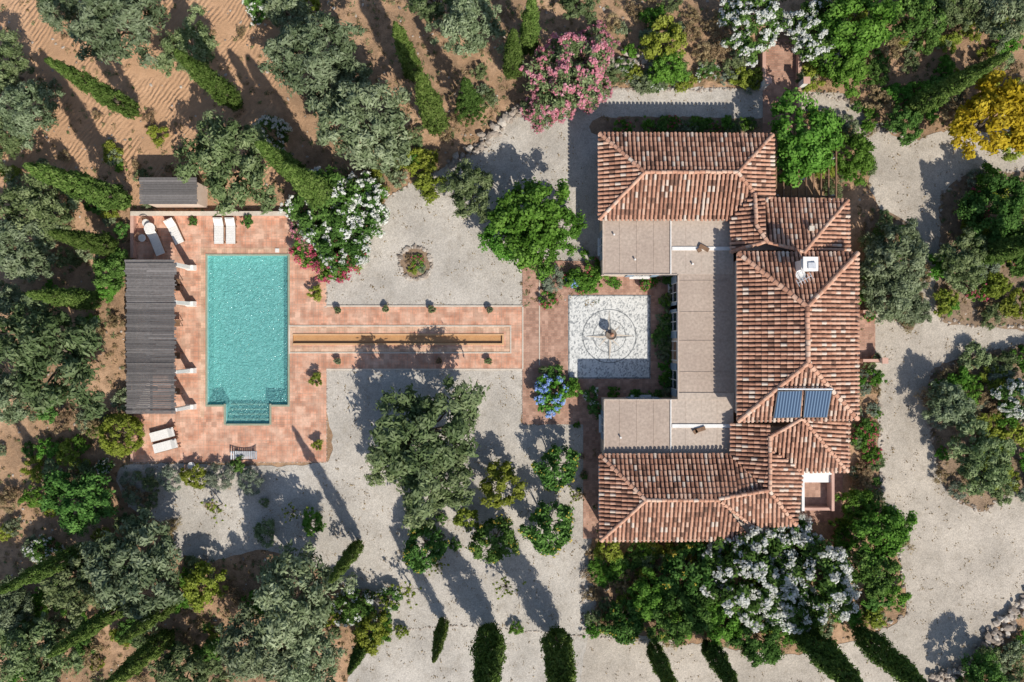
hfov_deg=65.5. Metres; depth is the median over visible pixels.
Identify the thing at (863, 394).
lavender bush
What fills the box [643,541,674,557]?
euphorbia shrub
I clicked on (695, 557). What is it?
euphorbia shrub
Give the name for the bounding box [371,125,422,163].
olive tree
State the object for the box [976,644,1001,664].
myrtle shrub
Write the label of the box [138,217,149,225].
wicker chair
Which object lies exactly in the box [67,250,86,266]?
myrtle shrub
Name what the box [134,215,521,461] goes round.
terracotta deck
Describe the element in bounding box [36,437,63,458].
green shrub
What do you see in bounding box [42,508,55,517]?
euphorbia shrub
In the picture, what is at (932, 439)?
stone edging
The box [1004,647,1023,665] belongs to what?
myrtle shrub
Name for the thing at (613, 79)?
myrtle shrub
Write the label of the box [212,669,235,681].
myrtle shrub
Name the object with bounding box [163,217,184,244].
sun lounger
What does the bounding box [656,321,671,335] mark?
green shrub
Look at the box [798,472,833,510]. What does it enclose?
patio
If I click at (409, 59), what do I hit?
cypress tree
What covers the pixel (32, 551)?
white oleander
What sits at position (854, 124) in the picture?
myrtle shrub
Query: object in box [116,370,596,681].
gravel garden path
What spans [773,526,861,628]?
white oleander
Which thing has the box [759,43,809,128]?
entrance steps
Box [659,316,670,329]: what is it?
myrtle shrub
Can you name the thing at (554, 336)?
courtyard paving
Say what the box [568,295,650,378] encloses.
pebble mosaic
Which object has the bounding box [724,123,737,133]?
myrtle shrub
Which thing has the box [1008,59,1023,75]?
dry shrub
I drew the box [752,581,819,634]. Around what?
white oleander
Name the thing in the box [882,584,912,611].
green shrub
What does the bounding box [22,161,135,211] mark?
cypress tree
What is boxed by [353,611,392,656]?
lemon tree
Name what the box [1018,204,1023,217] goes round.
green shrub
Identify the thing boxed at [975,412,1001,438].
euphorbia shrub
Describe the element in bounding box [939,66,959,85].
green shrub
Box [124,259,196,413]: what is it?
poolside pergola
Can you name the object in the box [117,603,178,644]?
cypress tree
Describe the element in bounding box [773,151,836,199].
garden pergola
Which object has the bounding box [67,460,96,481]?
myrtle shrub
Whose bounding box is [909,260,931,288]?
dry shrub
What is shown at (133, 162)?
dry shrub
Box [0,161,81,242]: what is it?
olive tree
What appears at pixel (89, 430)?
green shrub
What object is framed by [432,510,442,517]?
myrtle shrub
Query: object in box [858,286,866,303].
green shrub
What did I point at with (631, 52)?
green shrub
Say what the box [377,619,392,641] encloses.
green shrub
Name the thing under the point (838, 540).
green shrub
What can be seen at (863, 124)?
green shrub
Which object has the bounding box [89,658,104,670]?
euphorbia shrub
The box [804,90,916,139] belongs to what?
stone edging
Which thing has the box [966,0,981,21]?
dry shrub
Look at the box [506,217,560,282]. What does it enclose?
broadleaf tree
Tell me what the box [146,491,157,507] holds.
myrtle shrub
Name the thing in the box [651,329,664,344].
green shrub
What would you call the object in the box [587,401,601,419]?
green shrub
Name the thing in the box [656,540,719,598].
orange tree
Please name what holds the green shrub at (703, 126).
on the hedge bed at (598, 125)
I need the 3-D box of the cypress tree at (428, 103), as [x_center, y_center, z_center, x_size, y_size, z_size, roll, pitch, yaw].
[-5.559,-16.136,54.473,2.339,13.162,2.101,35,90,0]
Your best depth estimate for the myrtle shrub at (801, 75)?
60.25 m
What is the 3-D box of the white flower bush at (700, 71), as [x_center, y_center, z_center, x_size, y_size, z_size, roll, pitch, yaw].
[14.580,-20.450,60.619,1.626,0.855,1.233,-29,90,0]
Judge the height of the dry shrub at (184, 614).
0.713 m
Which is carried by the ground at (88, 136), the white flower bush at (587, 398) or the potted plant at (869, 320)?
the white flower bush at (587, 398)
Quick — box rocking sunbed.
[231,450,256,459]
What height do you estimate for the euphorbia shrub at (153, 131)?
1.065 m
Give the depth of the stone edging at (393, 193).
60.93 m
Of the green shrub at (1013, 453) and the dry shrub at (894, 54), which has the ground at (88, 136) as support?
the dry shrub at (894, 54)
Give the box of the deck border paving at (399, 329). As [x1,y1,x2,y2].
[200,248,509,417]
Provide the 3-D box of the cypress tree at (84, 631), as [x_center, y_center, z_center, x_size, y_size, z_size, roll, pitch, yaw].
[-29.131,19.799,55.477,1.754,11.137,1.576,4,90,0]
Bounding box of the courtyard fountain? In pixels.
[605,329,616,339]
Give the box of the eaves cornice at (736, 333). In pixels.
[598,133,857,540]
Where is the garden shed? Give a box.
[139,177,207,207]
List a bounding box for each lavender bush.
[119,471,137,488]
[145,467,154,476]
[156,464,180,492]
[204,462,235,490]
[235,466,264,496]
[542,265,563,292]
[647,56,669,72]
[720,70,735,85]
[743,79,759,93]
[848,466,858,477]
[858,369,869,377]
[858,386,865,397]
[860,382,871,394]
[865,402,880,416]
[926,404,953,430]
[948,480,966,498]
[966,168,984,188]
[977,261,1000,278]
[979,392,988,408]
[984,362,1014,386]
[1015,486,1023,502]
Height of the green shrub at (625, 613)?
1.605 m
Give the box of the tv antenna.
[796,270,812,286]
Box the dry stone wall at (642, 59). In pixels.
[601,49,658,73]
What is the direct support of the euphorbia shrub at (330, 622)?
on the ground at (88, 136)
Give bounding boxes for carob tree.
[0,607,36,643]
[38,468,118,536]
[83,194,107,214]
[90,247,129,290]
[650,576,717,648]
[728,612,784,667]
[845,541,904,599]
[891,0,955,41]
[953,173,1023,246]
[959,649,1007,681]
[1000,222,1023,277]
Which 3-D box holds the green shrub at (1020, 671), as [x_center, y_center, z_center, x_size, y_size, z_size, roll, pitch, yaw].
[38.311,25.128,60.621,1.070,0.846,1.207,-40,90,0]
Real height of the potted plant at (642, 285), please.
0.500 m
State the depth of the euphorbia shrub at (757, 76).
60.12 m
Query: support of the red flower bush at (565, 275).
on the courtyard paving at (554, 336)
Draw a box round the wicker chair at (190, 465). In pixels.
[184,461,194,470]
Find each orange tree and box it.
[402,525,448,573]
[466,514,519,563]
[517,500,574,557]
[531,443,580,493]
[599,598,645,644]
[644,612,677,644]
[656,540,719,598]
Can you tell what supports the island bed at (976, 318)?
on the gravel driveway
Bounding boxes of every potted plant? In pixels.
[188,216,197,225]
[240,214,252,228]
[306,284,322,301]
[306,371,321,385]
[310,439,323,450]
[333,358,340,364]
[334,306,340,314]
[382,304,388,312]
[428,305,436,312]
[484,357,492,364]
[538,366,547,373]
[570,379,579,392]
[640,281,649,292]
[864,313,875,322]
[873,352,880,362]
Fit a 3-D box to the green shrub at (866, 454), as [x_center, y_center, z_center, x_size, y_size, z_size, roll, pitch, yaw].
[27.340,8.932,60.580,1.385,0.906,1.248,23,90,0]
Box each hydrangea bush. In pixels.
[534,374,569,417]
[564,272,581,287]
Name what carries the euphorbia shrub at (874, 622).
on the ground at (88, 136)
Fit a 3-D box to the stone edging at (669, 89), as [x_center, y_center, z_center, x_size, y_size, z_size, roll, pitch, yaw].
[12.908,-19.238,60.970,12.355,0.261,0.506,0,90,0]
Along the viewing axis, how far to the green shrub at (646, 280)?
60.48 m
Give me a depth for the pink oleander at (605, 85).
59.44 m
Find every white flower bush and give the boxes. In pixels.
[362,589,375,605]
[371,606,380,621]
[373,586,402,612]
[583,386,598,404]
[615,56,635,71]
[623,70,637,84]
[645,69,663,91]
[695,64,714,82]
[704,64,720,79]
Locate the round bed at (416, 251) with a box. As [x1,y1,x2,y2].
[400,248,430,277]
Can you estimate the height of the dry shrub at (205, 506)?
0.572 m
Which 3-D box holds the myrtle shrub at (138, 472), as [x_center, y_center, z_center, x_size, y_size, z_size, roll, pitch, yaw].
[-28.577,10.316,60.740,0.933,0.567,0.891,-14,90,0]
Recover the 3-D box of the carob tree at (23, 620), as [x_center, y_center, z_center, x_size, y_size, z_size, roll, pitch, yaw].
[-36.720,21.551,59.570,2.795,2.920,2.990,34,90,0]
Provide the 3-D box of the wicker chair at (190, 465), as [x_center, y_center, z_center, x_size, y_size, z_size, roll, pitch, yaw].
[-24.370,9.535,60.491,0.701,0.892,0.704,-24,90,0]
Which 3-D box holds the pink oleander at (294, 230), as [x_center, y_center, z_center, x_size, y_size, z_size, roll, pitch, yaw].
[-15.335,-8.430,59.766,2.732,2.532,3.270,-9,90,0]
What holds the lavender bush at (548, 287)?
on the courtyard paving at (554, 336)
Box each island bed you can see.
[929,343,1023,511]
[933,170,1023,331]
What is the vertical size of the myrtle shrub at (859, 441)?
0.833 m
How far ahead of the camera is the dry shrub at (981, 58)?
59.98 m
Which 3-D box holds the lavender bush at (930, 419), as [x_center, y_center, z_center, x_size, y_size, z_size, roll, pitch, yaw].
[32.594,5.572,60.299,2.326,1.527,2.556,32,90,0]
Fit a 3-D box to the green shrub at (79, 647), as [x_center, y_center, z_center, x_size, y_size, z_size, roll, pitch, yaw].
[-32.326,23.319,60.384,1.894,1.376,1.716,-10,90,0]
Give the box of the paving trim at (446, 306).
[326,273,539,369]
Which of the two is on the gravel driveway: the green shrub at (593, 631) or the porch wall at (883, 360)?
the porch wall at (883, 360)
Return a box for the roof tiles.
[598,132,859,542]
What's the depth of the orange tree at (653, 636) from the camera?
59.08 m
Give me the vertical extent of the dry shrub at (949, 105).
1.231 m
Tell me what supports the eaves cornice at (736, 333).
attached to the walls at (776, 426)
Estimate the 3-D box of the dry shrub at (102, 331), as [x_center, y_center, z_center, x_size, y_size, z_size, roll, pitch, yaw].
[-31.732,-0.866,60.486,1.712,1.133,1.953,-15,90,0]
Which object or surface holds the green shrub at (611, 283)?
on the courtyard paving at (554, 336)
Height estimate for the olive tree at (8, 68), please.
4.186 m
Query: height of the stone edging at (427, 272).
0.313 m
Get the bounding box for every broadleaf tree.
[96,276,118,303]
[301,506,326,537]
[476,206,537,263]
[486,177,569,272]
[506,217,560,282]
[540,205,587,256]
[627,566,680,622]
[648,51,689,85]
[701,596,743,646]
[768,87,845,188]
[773,133,809,185]
[809,36,869,98]
[814,0,903,69]
[831,131,876,186]
[834,488,874,522]
[847,500,917,568]
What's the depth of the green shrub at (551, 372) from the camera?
60.19 m
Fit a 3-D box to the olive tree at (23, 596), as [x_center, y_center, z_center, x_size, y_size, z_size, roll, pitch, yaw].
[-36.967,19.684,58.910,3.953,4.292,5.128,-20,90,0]
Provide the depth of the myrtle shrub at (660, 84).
60.21 m
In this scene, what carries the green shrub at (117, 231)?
on the ground at (88, 136)
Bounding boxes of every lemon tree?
[181,560,228,612]
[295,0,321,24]
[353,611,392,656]
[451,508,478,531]
[477,458,527,509]
[639,14,687,62]
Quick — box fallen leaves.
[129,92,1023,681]
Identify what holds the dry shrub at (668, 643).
on the ground at (88, 136)
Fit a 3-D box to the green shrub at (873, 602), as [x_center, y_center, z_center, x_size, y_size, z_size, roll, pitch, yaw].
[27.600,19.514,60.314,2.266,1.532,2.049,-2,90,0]
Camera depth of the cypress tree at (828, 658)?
55.25 m
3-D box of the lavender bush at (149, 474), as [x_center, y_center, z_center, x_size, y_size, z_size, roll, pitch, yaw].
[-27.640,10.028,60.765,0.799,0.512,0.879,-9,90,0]
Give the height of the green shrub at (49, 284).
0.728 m
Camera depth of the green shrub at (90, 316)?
60.32 m
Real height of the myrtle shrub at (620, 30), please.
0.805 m
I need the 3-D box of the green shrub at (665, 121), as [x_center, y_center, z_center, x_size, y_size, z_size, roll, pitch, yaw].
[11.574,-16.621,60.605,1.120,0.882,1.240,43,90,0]
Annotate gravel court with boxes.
[326,87,762,304]
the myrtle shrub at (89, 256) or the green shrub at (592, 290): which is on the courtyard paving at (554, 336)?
the green shrub at (592, 290)
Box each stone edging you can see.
[128,505,208,562]
[133,372,327,463]
[324,163,447,307]
[358,370,567,425]
[393,624,690,645]
[397,244,432,280]
[579,544,590,634]
[613,86,760,92]
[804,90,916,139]
[874,394,908,634]
[927,346,1022,511]
[934,166,1023,328]
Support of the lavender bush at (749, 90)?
on the ground at (88, 136)
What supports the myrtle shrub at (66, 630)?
on the ground at (88, 136)
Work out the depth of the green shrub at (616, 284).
60.67 m
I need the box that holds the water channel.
[289,325,510,353]
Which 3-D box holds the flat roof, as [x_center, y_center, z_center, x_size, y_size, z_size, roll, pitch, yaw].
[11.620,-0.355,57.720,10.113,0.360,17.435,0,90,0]
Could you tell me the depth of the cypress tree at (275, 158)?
53.41 m
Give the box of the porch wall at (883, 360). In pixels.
[859,308,887,363]
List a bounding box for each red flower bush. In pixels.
[411,254,425,268]
[538,291,557,309]
[557,272,570,287]
[575,286,584,294]
[584,256,599,273]
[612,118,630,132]
[648,276,658,286]
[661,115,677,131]
[668,115,681,128]
[709,123,721,133]
[851,426,873,448]
[856,419,878,439]
[861,442,876,455]
[861,445,882,465]
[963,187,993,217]
[965,279,989,301]
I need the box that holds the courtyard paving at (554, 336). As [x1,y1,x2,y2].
[522,39,874,538]
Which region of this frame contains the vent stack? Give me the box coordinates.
[808,226,814,230]
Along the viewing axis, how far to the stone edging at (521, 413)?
60.96 m
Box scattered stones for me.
[0,0,1021,679]
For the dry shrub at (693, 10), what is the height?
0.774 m
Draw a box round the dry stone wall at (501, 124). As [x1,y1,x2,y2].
[445,102,537,172]
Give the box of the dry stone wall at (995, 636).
[929,594,1023,681]
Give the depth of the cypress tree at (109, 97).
54.85 m
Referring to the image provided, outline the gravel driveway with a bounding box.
[581,92,1023,681]
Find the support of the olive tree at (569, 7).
on the ground at (88, 136)
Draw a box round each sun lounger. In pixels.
[145,228,166,256]
[149,426,180,453]
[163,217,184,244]
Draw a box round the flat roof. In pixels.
[602,220,734,453]
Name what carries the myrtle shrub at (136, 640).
on the ground at (88, 136)
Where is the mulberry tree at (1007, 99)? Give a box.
[946,68,1023,159]
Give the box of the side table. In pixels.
[144,223,155,233]
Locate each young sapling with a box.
[200,499,226,523]
[281,501,307,522]
[374,593,399,612]
[390,581,421,608]
[428,561,449,575]
[492,576,526,599]
[568,485,584,507]
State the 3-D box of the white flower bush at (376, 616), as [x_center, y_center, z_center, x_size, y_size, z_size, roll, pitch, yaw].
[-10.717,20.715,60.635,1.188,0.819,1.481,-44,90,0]
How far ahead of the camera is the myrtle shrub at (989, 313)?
60.15 m
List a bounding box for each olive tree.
[0,27,28,94]
[0,79,65,152]
[0,114,30,176]
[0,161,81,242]
[0,218,63,283]
[0,280,39,327]
[0,294,108,420]
[0,368,37,424]
[0,567,34,631]
[0,611,84,681]
[36,0,80,35]
[38,541,104,628]
[68,0,170,68]
[77,507,186,633]
[147,640,223,681]
[152,3,220,80]
[171,109,278,216]
[211,589,307,681]
[246,539,357,657]
[257,10,366,115]
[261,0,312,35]
[266,624,344,681]
[304,79,412,175]
[318,54,375,99]
[364,430,423,486]
[365,373,489,519]
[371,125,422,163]
[394,428,476,532]
[408,0,453,23]
[424,0,506,55]
[436,157,493,223]
[557,0,597,23]
[858,268,928,324]
[860,216,928,289]
[885,291,932,326]
[916,0,981,31]
[920,379,976,426]
[933,225,989,286]
[946,417,1016,495]
[973,0,1023,52]
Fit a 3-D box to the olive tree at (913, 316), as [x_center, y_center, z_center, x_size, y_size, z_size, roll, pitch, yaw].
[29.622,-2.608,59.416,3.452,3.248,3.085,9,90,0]
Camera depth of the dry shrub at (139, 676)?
60.44 m
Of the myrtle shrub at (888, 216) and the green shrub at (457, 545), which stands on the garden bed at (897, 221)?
the myrtle shrub at (888, 216)
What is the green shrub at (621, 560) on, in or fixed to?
on the ground at (88, 136)
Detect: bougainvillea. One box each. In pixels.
[287,234,315,268]
[309,237,352,283]
[338,248,367,274]
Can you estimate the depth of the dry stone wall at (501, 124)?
60.61 m
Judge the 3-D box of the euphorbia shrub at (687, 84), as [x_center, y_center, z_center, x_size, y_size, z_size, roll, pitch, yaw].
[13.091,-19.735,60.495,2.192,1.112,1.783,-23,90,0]
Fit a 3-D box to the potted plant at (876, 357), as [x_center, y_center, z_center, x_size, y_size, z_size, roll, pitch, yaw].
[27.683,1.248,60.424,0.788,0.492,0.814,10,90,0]
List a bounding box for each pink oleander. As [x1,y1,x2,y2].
[290,210,324,249]
[519,31,613,116]
[519,77,575,133]
[572,20,619,69]
[574,73,612,114]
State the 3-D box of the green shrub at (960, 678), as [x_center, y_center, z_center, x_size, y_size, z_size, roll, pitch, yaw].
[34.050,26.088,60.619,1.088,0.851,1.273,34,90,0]
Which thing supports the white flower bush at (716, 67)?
on the ground at (88, 136)
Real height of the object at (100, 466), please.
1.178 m
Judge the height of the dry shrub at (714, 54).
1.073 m
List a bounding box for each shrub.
[0,165,22,182]
[0,444,6,456]
[0,490,17,512]
[0,524,13,541]
[1,517,22,536]
[3,173,23,188]
[3,486,24,501]
[8,669,26,681]
[17,483,42,507]
[19,455,44,482]
[20,440,38,457]
[20,534,43,561]
[26,409,41,423]
[27,66,34,73]
[27,593,53,617]
[31,587,45,596]
[35,400,58,423]
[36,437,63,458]
[37,158,47,163]
[41,458,62,477]
[42,279,58,288]
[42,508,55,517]
[44,535,55,548]
[47,77,60,92]
[47,583,66,617]
[48,613,76,639]
[49,332,67,348]
[50,408,77,435]
[53,149,70,162]
[55,438,79,466]
[56,246,72,268]
[59,216,75,228]
[64,621,76,632]
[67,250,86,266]
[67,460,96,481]
[67,463,85,482]
[69,458,90,475]
[69,611,88,624]
[71,434,90,456]
[74,637,98,657]
[75,249,100,261]
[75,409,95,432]
[75,479,100,502]
[77,313,100,328]
[77,419,102,438]
[79,639,101,676]
[85,325,107,339]
[85,423,99,438]
[87,591,102,609]
[89,526,109,544]
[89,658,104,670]
[90,109,103,119]
[92,675,104,681]
[95,412,145,459]
[98,414,108,425]
[100,209,119,219]
[101,139,123,164]
[102,214,116,226]
[104,558,117,581]
[106,147,122,166]
[107,313,124,328]
[108,627,130,648]
[110,387,126,412]
[111,618,135,643]
[112,221,129,238]
[112,512,138,531]
[114,161,127,172]
[120,482,139,496]
[121,488,135,505]
[127,670,142,681]
[130,158,142,171]
[131,628,157,649]
[132,168,149,181]
[132,470,142,480]
[135,491,152,504]
[135,499,151,514]
[136,676,149,681]
[141,110,155,124]
[142,475,154,486]
[142,479,159,494]
[146,125,170,147]
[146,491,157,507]
[163,517,181,534]
[164,163,173,172]
[166,581,178,590]
[167,639,183,659]
[173,148,187,160]
[174,590,189,613]
[177,631,195,647]
[179,463,207,489]
[179,566,188,586]
[179,606,187,616]
[182,590,218,615]
[183,555,190,566]
[185,555,213,586]
[190,168,203,181]
[191,644,215,664]
[193,613,209,629]
[200,621,211,632]
[202,661,216,677]
[203,501,214,509]
[203,637,221,661]
[206,624,224,640]
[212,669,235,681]
[221,575,240,593]
[227,589,248,608]
[229,455,244,472]
[236,26,246,38]
[240,590,264,616]
[252,517,274,548]
[254,612,264,618]
[258,498,269,507]
[319,607,339,627]
[327,626,341,639]
[362,182,391,203]
[368,169,382,183]
[369,172,385,184]
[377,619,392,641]
[379,610,392,623]
[383,154,402,177]
[387,170,407,187]
[394,625,409,638]
[403,146,423,176]
[405,254,416,263]
[407,264,416,274]
[410,151,419,169]
[412,173,435,192]
[413,125,423,134]
[414,149,438,173]
[414,171,447,205]
[416,264,425,273]
[419,151,435,172]
[430,520,436,531]
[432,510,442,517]
[436,513,448,525]
[437,126,458,143]
[447,112,460,125]
[448,537,461,551]
[469,63,487,80]
[475,83,489,94]
[478,89,494,107]
[488,93,498,105]
[508,620,523,634]
[547,364,566,384]
[558,377,584,397]
[564,265,589,289]
[572,421,580,427]
[579,247,588,259]
[580,569,599,584]
[582,586,602,600]
[582,621,600,639]
[584,545,595,561]
[584,609,601,630]
[585,279,598,294]
[586,556,607,574]
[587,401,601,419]
[588,276,599,286]
[588,585,600,594]
[590,266,608,287]
[590,573,608,588]
[593,541,622,562]
[594,561,607,573]
[595,565,610,576]
[596,574,613,584]
[598,597,612,612]
[601,612,612,625]
[603,59,612,72]
[604,63,624,84]
[605,10,623,32]
[605,276,616,287]
[606,555,630,584]
[607,386,619,397]
[608,569,639,594]
[609,607,632,633]
[610,558,631,575]
[611,20,628,35]
[611,69,624,85]
[613,279,621,289]
[615,583,638,609]
[620,542,645,571]
[621,43,640,57]
[622,0,646,24]
[622,123,635,131]
[627,62,643,82]
[627,574,661,594]
[628,73,648,95]
[630,389,642,396]
[634,565,658,588]
[635,541,658,567]
[637,7,663,29]
[638,28,657,48]
[638,541,664,571]
[639,73,662,93]
[639,278,649,284]
[640,115,653,132]
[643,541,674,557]
[646,75,667,91]
[647,0,657,5]
[649,3,665,21]
[649,278,658,288]
[649,389,663,397]
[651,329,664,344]
[652,72,667,92]
[652,122,668,132]
[652,334,664,348]
[654,349,669,362]
[655,312,666,321]
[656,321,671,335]
[657,115,670,128]
[658,293,670,310]
[658,360,668,374]
[658,373,670,388]
[658,375,665,382]
[659,292,671,308]
[659,313,670,326]
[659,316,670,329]
[659,338,671,356]
[660,0,682,13]
[660,387,671,397]
[661,276,671,286]
[661,635,686,649]
[662,368,671,382]
[667,25,681,44]
[671,21,685,33]
[672,61,691,80]
[674,72,699,93]
[674,118,686,131]
[675,559,689,582]
[677,611,693,640]
[679,548,697,564]
[681,3,699,18]
[681,19,704,42]
[682,120,698,133]
[685,119,696,131]
[690,15,701,24]
[690,40,710,66]
[691,115,704,125]
[694,119,708,132]
[695,73,708,86]
[698,59,715,71]
[699,610,726,637]
[700,17,721,39]
[700,117,713,128]
[701,47,715,63]
[705,42,728,61]
[707,70,720,81]
[710,30,734,54]
[710,623,729,649]
[713,11,723,29]
[716,115,736,130]
[720,120,735,132]
[722,55,743,79]
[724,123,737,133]
[728,47,749,66]
[728,64,752,88]
[730,120,744,133]
[739,66,763,90]
[739,117,753,130]
[740,576,759,586]
[743,116,756,130]
[747,575,763,586]
[748,120,756,130]
[775,632,796,646]
[778,632,795,648]
[780,630,794,643]
[795,68,818,93]
[799,61,827,93]
[815,157,825,178]
[819,613,833,637]
[822,164,837,177]
[823,177,844,199]
[823,612,836,631]
[828,517,855,539]
[833,599,866,628]
[834,529,859,549]
[839,113,859,135]
[840,526,853,547]
[841,172,853,185]
[848,10,867,23]
[849,100,863,112]
[849,433,861,449]
[850,11,860,23]
[850,91,864,101]
[850,476,863,487]
[852,417,874,435]
[852,460,873,476]
[852,473,871,488]
[857,120,873,131]
[857,234,879,251]
[858,104,879,119]
[858,155,877,175]
[858,261,870,277]
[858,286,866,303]
[858,376,866,388]
[859,84,896,111]
[859,606,886,628]
[860,118,877,132]
[861,56,891,86]
[861,272,872,284]
[861,463,873,481]
[862,362,876,372]
[862,606,874,618]
[863,109,880,121]
[863,129,876,137]
[863,592,890,612]
[864,452,882,463]
[865,49,875,64]
[865,231,875,244]
[867,369,886,386]
[867,454,885,471]
[868,48,890,69]
[869,384,881,397]
[869,611,886,628]
[870,490,885,505]
[871,477,881,486]
[872,224,886,240]
[873,410,883,418]
[875,35,904,59]
[875,209,893,226]
[881,82,912,105]
[881,516,909,546]
[882,104,923,146]
[882,524,915,559]
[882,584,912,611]
[886,41,899,52]
[898,34,909,47]
[900,312,922,333]
[901,52,919,74]
[901,79,932,100]
[904,40,921,56]
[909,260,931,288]
[912,31,940,55]
[913,386,944,411]
[917,74,942,97]
[921,107,939,124]
[926,118,939,126]
[927,253,956,280]
[930,367,952,388]
[932,53,956,79]
[932,253,954,276]
[932,287,959,316]
[932,465,949,484]
[934,445,949,460]
[936,34,952,48]
[937,31,962,53]
[938,97,961,119]
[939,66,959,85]
[942,365,977,392]
[945,24,968,38]
[945,292,959,317]
[946,102,967,122]
[946,268,978,293]
[947,77,969,107]
[948,92,963,104]
[951,363,976,376]
[955,355,976,371]
[955,676,965,681]
[957,20,981,43]
[957,372,983,404]
[958,401,980,425]
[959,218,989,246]
[959,340,993,369]
[960,475,969,484]
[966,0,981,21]
[969,381,989,411]
[974,0,998,29]
[974,161,1006,194]
[975,47,996,58]
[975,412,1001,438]
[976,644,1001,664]
[977,299,999,315]
[979,51,1007,78]
[979,364,1007,394]
[980,271,1012,299]
[980,302,1008,330]
[981,277,1007,295]
[981,464,1013,489]
[983,394,1011,418]
[983,646,1000,663]
[989,350,1021,376]
[990,401,1003,421]
[990,475,1018,506]
[992,186,1009,199]
[992,403,1021,434]
[993,650,1014,673]
[995,50,1014,70]
[996,287,1023,319]
[996,420,1023,446]
[997,35,1023,54]
[998,437,1015,455]
[1000,131,1023,162]
[1002,639,1023,659]
[1004,471,1020,492]
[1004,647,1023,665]
[1004,673,1020,681]
[1007,663,1023,676]
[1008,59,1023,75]
[1008,668,1023,681]
[1011,345,1023,372]
[1012,630,1023,647]
[1012,669,1023,681]
[1016,662,1023,673]
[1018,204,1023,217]
[1019,452,1023,471]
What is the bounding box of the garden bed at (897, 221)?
[864,212,919,329]
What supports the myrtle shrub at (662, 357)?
on the courtyard paving at (554, 336)
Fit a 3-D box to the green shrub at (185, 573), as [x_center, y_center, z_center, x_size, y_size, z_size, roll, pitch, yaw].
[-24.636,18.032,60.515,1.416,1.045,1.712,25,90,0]
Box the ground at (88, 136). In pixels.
[0,0,1023,681]
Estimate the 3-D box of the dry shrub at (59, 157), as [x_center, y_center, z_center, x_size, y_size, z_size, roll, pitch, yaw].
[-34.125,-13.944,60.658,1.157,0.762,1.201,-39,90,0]
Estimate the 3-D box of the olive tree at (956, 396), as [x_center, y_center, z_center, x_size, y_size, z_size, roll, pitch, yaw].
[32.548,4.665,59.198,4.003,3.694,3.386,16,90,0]
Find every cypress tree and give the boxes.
[0,541,86,594]
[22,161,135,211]
[26,286,104,311]
[44,56,141,119]
[46,603,124,657]
[48,228,121,256]
[104,627,176,681]
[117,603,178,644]
[173,48,243,111]
[253,139,308,181]
[281,162,336,210]
[328,539,363,583]
[347,644,366,674]
[391,21,422,83]
[414,70,449,137]
[431,616,448,662]
[454,77,486,127]
[468,622,506,681]
[502,27,524,79]
[519,0,541,55]
[539,624,577,681]
[645,642,677,681]
[700,638,737,681]
[790,624,862,681]
[851,624,927,681]
[906,51,1009,114]
[971,235,1023,265]
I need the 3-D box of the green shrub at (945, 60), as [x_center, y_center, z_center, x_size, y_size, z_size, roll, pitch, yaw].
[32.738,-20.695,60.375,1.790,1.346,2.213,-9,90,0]
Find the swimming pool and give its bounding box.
[205,254,289,425]
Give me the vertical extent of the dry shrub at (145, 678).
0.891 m
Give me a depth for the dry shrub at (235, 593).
60.39 m
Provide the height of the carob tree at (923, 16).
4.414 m
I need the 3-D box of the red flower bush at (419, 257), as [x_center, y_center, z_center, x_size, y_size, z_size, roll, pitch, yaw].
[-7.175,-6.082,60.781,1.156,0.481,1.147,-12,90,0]
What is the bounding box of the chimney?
[795,257,817,271]
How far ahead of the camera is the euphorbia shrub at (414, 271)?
60.74 m
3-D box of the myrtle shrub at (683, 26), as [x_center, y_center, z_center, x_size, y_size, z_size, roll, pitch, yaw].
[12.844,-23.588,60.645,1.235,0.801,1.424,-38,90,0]
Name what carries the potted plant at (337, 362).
in the terracotta urn
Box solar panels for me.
[773,388,832,417]
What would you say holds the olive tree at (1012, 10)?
on the ground at (88, 136)
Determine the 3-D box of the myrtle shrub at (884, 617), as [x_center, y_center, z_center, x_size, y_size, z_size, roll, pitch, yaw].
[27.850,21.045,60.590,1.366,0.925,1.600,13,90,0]
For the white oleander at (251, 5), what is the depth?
59.42 m
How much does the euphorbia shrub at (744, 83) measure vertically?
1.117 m
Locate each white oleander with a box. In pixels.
[22,534,65,563]
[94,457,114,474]
[242,0,267,25]
[252,114,292,149]
[278,165,363,251]
[302,202,380,273]
[330,584,374,626]
[336,170,390,238]
[700,525,802,633]
[717,0,788,66]
[744,512,819,571]
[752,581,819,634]
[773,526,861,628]
[783,0,842,66]
[990,377,1023,419]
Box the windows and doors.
[598,230,676,513]
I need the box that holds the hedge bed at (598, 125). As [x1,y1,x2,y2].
[589,116,762,134]
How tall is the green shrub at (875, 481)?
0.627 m
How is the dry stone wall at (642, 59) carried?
on the ground at (88, 136)
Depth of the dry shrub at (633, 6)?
60.29 m
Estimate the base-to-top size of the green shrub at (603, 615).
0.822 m
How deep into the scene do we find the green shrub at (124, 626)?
59.99 m
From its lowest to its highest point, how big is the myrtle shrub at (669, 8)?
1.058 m
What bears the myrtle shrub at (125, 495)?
on the ground at (88, 136)
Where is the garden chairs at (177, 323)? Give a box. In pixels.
[169,278,182,394]
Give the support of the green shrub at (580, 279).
on the courtyard paving at (554, 336)
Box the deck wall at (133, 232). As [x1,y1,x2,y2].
[130,211,288,461]
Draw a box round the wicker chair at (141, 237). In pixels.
[134,232,147,241]
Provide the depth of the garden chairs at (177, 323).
60.26 m
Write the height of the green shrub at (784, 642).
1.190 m
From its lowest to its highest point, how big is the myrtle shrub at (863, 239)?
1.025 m
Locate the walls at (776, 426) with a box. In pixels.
[599,195,840,534]

